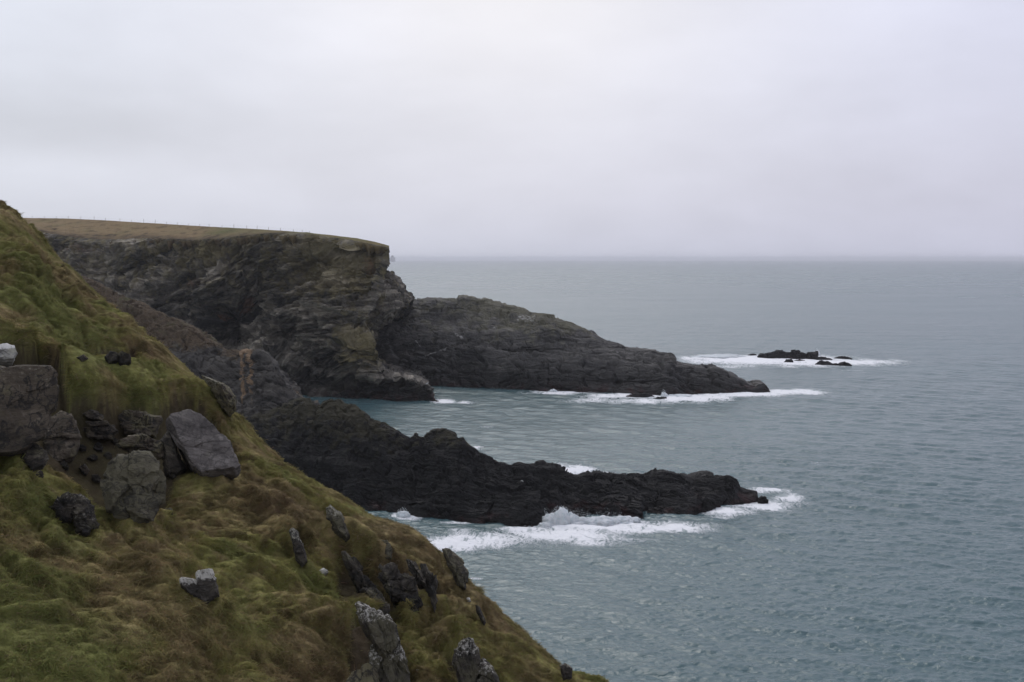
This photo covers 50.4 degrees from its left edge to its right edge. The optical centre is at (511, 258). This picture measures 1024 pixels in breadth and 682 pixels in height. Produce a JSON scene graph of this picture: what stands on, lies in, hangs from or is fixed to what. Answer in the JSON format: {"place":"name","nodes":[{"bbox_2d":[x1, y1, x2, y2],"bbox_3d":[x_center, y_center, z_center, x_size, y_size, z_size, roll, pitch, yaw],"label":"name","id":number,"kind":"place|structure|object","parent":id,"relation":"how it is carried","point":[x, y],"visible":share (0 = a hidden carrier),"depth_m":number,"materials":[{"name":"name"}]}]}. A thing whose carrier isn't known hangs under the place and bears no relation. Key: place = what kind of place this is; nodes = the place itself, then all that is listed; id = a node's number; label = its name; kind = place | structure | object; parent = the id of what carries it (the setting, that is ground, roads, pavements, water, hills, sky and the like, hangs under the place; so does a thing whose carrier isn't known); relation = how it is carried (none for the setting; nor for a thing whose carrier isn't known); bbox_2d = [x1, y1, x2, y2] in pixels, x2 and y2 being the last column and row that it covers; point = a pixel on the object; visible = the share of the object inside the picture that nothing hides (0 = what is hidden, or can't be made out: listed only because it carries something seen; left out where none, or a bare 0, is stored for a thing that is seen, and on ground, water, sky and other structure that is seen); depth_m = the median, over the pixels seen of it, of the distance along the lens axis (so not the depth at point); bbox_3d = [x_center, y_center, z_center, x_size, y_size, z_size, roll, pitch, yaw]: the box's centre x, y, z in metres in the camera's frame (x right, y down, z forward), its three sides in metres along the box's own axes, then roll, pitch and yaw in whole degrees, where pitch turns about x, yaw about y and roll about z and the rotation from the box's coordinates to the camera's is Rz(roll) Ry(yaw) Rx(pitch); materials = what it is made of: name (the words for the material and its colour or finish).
{"place":"outdoors","nodes":[
{"label":"outdoors","id":0,"kind":"place"},
{"bbox_2d":[81,275,319,417],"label":"inlet slope","id":1,"kind":"structure","parent":0,"point":[257,381],"depth_m":231.80,"materials":[{"name":"grey stone"}]},
{"bbox_2d":[23,218,389,253],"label":"clifftop field","id":2,"kind":"structure","parent":0,"point":[94,229],"depth_m":390.73,"materials":[{"name":"plant"}]},
{"bbox_2d":[37,216,309,232],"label":"fence","id":3,"kind":"object","parent":2,"relation":"on","point":[166,222],"visible":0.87,"depth_m":411.19,"materials":[{"name":"brown wood"}]},
{"bbox_2d":[42,232,437,401],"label":"cliff","id":4,"kind":"structure","parent":0,"point":[310,314],"depth_m":337.30,"materials":[{"name":"grey stone"}]},
{"bbox_2d":[0,200,604,681],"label":"grass hillside","id":5,"kind":"structure","parent":0,"point":[108,410],"depth_m":36.61,"materials":[{"name":"green plant"}]},
{"bbox_2d":[0,343,17,366],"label":"white rock","id":6,"kind":"structure","parent":5,"relation":"on","point":[8,353],"depth_m":39.55,"materials":[{"name":"white stone"}]},
{"bbox_2d":[0,364,58,456],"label":"boulder","id":7,"kind":"object","parent":5,"relation":"on","point":[29,395],"visible":1,"depth_m":31.37,"materials":[{"name":"stone"}]},
{"bbox_2d":[20,443,48,471],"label":"rock","id":8,"kind":"object","parent":5,"relation":"on","point":[35,457],"visible":0.89,"depth_m":31.53,"materials":[{"name":"stone"}]},
{"bbox_2d":[36,470,43,477],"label":"stone","id":9,"kind":"object","parent":5,"relation":"on","point":[40,473],"visible":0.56,"depth_m":30.91,"materials":[{"name":"grey stone"}]},
{"bbox_2d":[43,410,81,462],"bbox_3d":[-15.925,6.347,38.233,1.264,2.073,2.181,0,0,-32],"label":"rock","id":10,"kind":"object","parent":5,"relation":"on","point":[61,442],"visible":0.86,"depth_m":37.55,"materials":[{"name":"stone"}]},
{"bbox_2d":[60,461,68,470],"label":"stone","id":11,"kind":"object","parent":5,"relation":"on","point":[64,465],"visible":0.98,"depth_m":37.27,"materials":[{"name":"grey stone"}]},
{"bbox_2d":[49,492,96,536],"bbox_3d":[-12.378,7.277,30.866,1.297,1.318,1.294,0,0,0],"label":"rock","id":12,"kind":"object","parent":5,"relation":"on","point":[78,509],"visible":0.98,"depth_m":30.56,"materials":[{"name":"stone"}]},
{"bbox_2d":[76,354,87,361],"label":"rock","id":13,"kind":"object","parent":5,"relation":"on","point":[83,357],"visible":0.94,"depth_m":40.34,"materials":[{"name":"stone"}]},
{"bbox_2d":[79,444,86,451],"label":"stone","id":14,"kind":"object","parent":5,"relation":"on","point":[82,447],"visible":0.91,"depth_m":39.06,"materials":[{"name":"grey stone"}]},
{"bbox_2d":[78,463,88,475],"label":"rock","id":15,"kind":"object","parent":5,"relation":"on","point":[83,469],"visible":1,"depth_m":38.07,"materials":[{"name":"stone"}]},
{"bbox_2d":[87,454,97,461],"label":"stone","id":16,"kind":"object","parent":5,"relation":"on","point":[93,457],"visible":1,"depth_m":38.88,"materials":[{"name":"grey stone"}]},
{"bbox_2d":[91,474,100,482],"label":"stone","id":17,"kind":"object","parent":5,"relation":"on","point":[96,478],"visible":0.94,"depth_m":38.17,"materials":[{"name":"grey stone"}]},
{"bbox_2d":[93,521,99,528],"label":"stone","id":18,"kind":"object","parent":5,"relation":"on","point":[96,524],"visible":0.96,"depth_m":30.65,"materials":[{"name":"grey stone"}]},
{"bbox_2d":[93,442,103,451],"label":"stone","id":19,"kind":"object","parent":5,"relation":"on","point":[98,447],"visible":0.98,"depth_m":39.28,"materials":[{"name":"grey stone"}]},
{"bbox_2d":[83,425,117,440],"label":"ledge stone","id":20,"kind":"object","parent":5,"relation":"on","point":[109,432],"visible":1,"depth_m":39.47,"materials":[{"name":"grey stone"}]},
{"bbox_2d":[85,421,108,426],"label":"ledge stone","id":21,"kind":"object","parent":20,"relation":"on","point":[96,423],"visible":0.97,"depth_m":39.37,"materials":[{"name":"grey stone"}]},
{"bbox_2d":[82,409,103,420],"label":"ledge stone","id":22,"kind":"object","parent":21,"relation":"on","point":[92,415],"visible":0.94,"depth_m":39.40,"materials":[{"name":"grey stone"}]},
{"bbox_2d":[103,452,111,458],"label":"stone","id":23,"kind":"object","parent":5,"relation":"on","point":[107,455],"visible":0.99,"depth_m":39.22,"materials":[{"name":"grey stone"}]},
{"bbox_2d":[111,438,118,444],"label":"stone","id":24,"kind":"object","parent":5,"relation":"on","point":[115,442],"visible":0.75,"depth_m":40.17,"materials":[{"name":"grey stone"}]},
{"bbox_2d":[104,351,130,365],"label":"rock","id":25,"kind":"object","parent":5,"relation":"on","point":[120,358],"visible":0.97,"depth_m":43.06,"materials":[{"name":"stone"}]},
{"bbox_2d":[100,450,165,523],"bbox_3d":[-11.162,6.763,32.404,1.867,2.162,2.148,0,0,0],"label":"boulder","id":26,"kind":"object","parent":5,"relation":"on","point":[132,482],"visible":0.98,"depth_m":31.76,"materials":[{"name":"stone"}]},
{"bbox_2d":[116,433,163,459],"bbox_3d":[-13.308,6.812,39.387,1.730,1.125,1.580,0,0,0],"label":"rock","id":27,"kind":"object","parent":5,"relation":"on","point":[135,442],"visible":0.87,"depth_m":38.82,"materials":[{"name":"stone"}]},
{"bbox_2d":[118,410,162,437],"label":"rock","id":28,"kind":"object","parent":5,"relation":"on","point":[131,422],"visible":0.85,"depth_m":40.98,"materials":[{"name":"stone"}]},
{"bbox_2d":[160,430,185,476],"bbox_3d":[-12.418,7.120,39.644,0.855,1.873,1.821,0,0,-29],"label":"rock","id":29,"kind":"object","parent":5,"relation":"on","point":[173,463],"visible":0.93,"depth_m":39.06,"materials":[{"name":"stone"}]},
{"bbox_2d":[169,474,176,479],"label":"stone","id":30,"kind":"object","parent":5,"relation":"on","point":[172,476],"visible":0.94,"depth_m":38.94,"materials":[{"name":"grey stone"}]},
{"bbox_2d":[179,568,219,604],"bbox_3d":[-8.307,8.642,28.728,0.993,1.050,1.087,0,0,-26],"label":"boulder","id":31,"kind":"object","parent":5,"relation":"on","point":[203,585],"visible":0.97,"depth_m":28.37,"materials":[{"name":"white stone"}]},
{"bbox_2d":[166,409,240,478],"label":"stone slab","id":32,"kind":"structure","parent":5,"relation":"on","point":[204,445],"depth_m":38.77,"materials":[{"name":"grey stone"}]},
{"bbox_2d":[201,375,236,416],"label":"boulder","id":33,"kind":"object","parent":5,"relation":"on","point":[222,392],"visible":0.99,"depth_m":45.29,"materials":[{"name":"stone"}]},
{"bbox_2d":[289,528,306,567],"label":"rock","id":34,"kind":"object","parent":5,"relation":"on","point":[299,553],"visible":1,"depth_m":34.69,"materials":[{"name":"stone"}]},
{"bbox_2d":[319,568,327,575],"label":"stone","id":35,"kind":"object","parent":5,"relation":"on","point":[324,570],"visible":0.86,"depth_m":35.01,"materials":[{"name":"grey stone"}]},
{"bbox_2d":[326,505,349,541],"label":"rock","id":36,"kind":"object","parent":5,"relation":"on","point":[335,517],"visible":0.98,"depth_m":38.09,"materials":[{"name":"stone"}]},
{"bbox_2d":[346,663,379,681],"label":"rock","id":37,"kind":"object","parent":5,"relation":"on","point":[366,672],"visible":0.99,"depth_m":28.66,"materials":[{"name":"stone"}]},
{"bbox_2d":[341,551,389,614],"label":"rock ridge","id":38,"kind":"object","parent":5,"relation":"on","point":[362,583],"visible":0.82,"depth_m":35.32,"materials":[{"name":"stone"}]},
{"bbox_2d":[355,601,409,681],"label":"rock","id":39,"kind":"object","parent":5,"relation":"on","point":[379,629],"visible":0.98,"depth_m":28.98,"materials":[{"name":"dark grey stone"},{"name":"pale lichen"}]},
{"bbox_2d":[380,539,392,559],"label":"rock","id":40,"kind":"object","parent":5,"relation":"on","point":[388,550],"visible":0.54,"depth_m":38.95,"materials":[{"name":"stone"}]},
{"bbox_2d":[377,562,422,612],"bbox_3d":[-3.757,11.059,36.047,2.297,1.972,1.149,0,0,44],"label":"rock","id":41,"kind":"object","parent":5,"relation":"on","point":[398,586],"visible":0.98,"depth_m":35.59,"materials":[{"name":"stone"}]},
{"bbox_2d":[406,559,437,612],"bbox_3d":[-2.859,10.831,36.224,0.702,1.461,2.069,0,0,-33],"label":"rock fin","id":42,"kind":"object","parent":5,"relation":"on","point":[425,578],"visible":0.99,"depth_m":35.98,"materials":[{"name":"stone"}]},
{"bbox_2d":[442,548,468,589],"bbox_3d":[-2.054,11.164,39.078,0.868,1.577,1.788,0,0,-15],"label":"rock","id":43,"kind":"object","parent":5,"relation":"on","point":[457,567],"visible":1,"depth_m":38.59,"materials":[{"name":"stone"}]},
{"bbox_2d":[452,637,499,681],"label":"rock","id":44,"kind":"object","parent":5,"relation":"on","point":[469,664],"visible":1,"depth_m":32.18,"materials":[{"name":"grey stone"}]},
{"bbox_2d":[475,605,485,625],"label":"rock","id":45,"kind":"object","parent":5,"relation":"on","point":[480,614],"visible":1,"depth_m":37.26,"materials":[{"name":"stone"}]},
{"bbox_2d":[559,663,572,680],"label":"rock","id":46,"kind":"object","parent":5,"relation":"on","point":[566,670],"visible":1,"depth_m":36.18,"materials":[{"name":"stone"}]},
{"bbox_2d":[244,397,757,526],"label":"rock spur","id":47,"kind":"structure","parent":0,"point":[355,453],"depth_m":178.41,"materials":[{"name":"grey stone"}]},
{"bbox_2d":[0,0,1023,259],"label":"sky","id":48,"kind":"structure","parent":0,"point":[420,129],"materials":[{"name":"white"}]},
{"bbox_2d":[375,295,769,395],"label":"headland","id":49,"kind":"structure","parent":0,"point":[466,341],"depth_m":340.76,"materials":[{"name":"grey stone"}]},
{"bbox_2d":[302,260,1023,681],"bbox_3d":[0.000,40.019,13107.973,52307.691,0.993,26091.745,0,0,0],"label":"sea","id":50,"kind":"structure","parent":0,"point":[878,536],"depth_m":211.16,"materials":[{"name":"liquid"}]},
{"bbox_2d":[390,255,395,261],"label":"islet","id":51,"kind":"object","parent":50,"relation":"in","point":[392,258],"visible":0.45,"depth_m":14975.28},
{"bbox_2d":[396,348,820,527],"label":"sea spray","id":52,"kind":"object","parent":50,"relation":"on","point":[561,516],"visible":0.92,"depth_m":164.28,"materials":[{"name":"white liquid"}]},
{"bbox_2d":[626,393,653,396],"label":"skerry","id":53,"kind":"structure","parent":50,"relation":"in","point":[639,395],"depth_m":314.11,"materials":[{"name":"grey stone"}]},
{"bbox_2d":[757,496,768,503],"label":"skerry","id":54,"kind":"structure","parent":50,"relation":"in","point":[763,500],"depth_m":177.85,"materials":[{"name":"black stone"}]},
{"bbox_2d":[757,349,806,358],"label":"skerry","id":55,"kind":"structure","parent":50,"relation":"in","point":[795,354],"depth_m":434.69,"materials":[{"name":"grey stone"}]},
{"bbox_2d":[806,351,831,359],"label":"skerry","id":56,"kind":"structure","parent":50,"relation":"in","point":[812,355],"depth_m":431.44,"materials":[{"name":"grey stone"}]},
{"bbox_2d":[815,360,851,365],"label":"skerry","id":57,"kind":"structure","parent":50,"relation":"in","point":[821,362],"depth_m":408.47,"materials":[{"name":"grey stone"}]},
{"bbox_2d":[835,356,851,358],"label":"skerry","id":58,"kind":"structure","parent":50,"relation":"in","point":[841,357],"depth_m":434.45,"materials":[{"name":"grey stone"}]}
]}

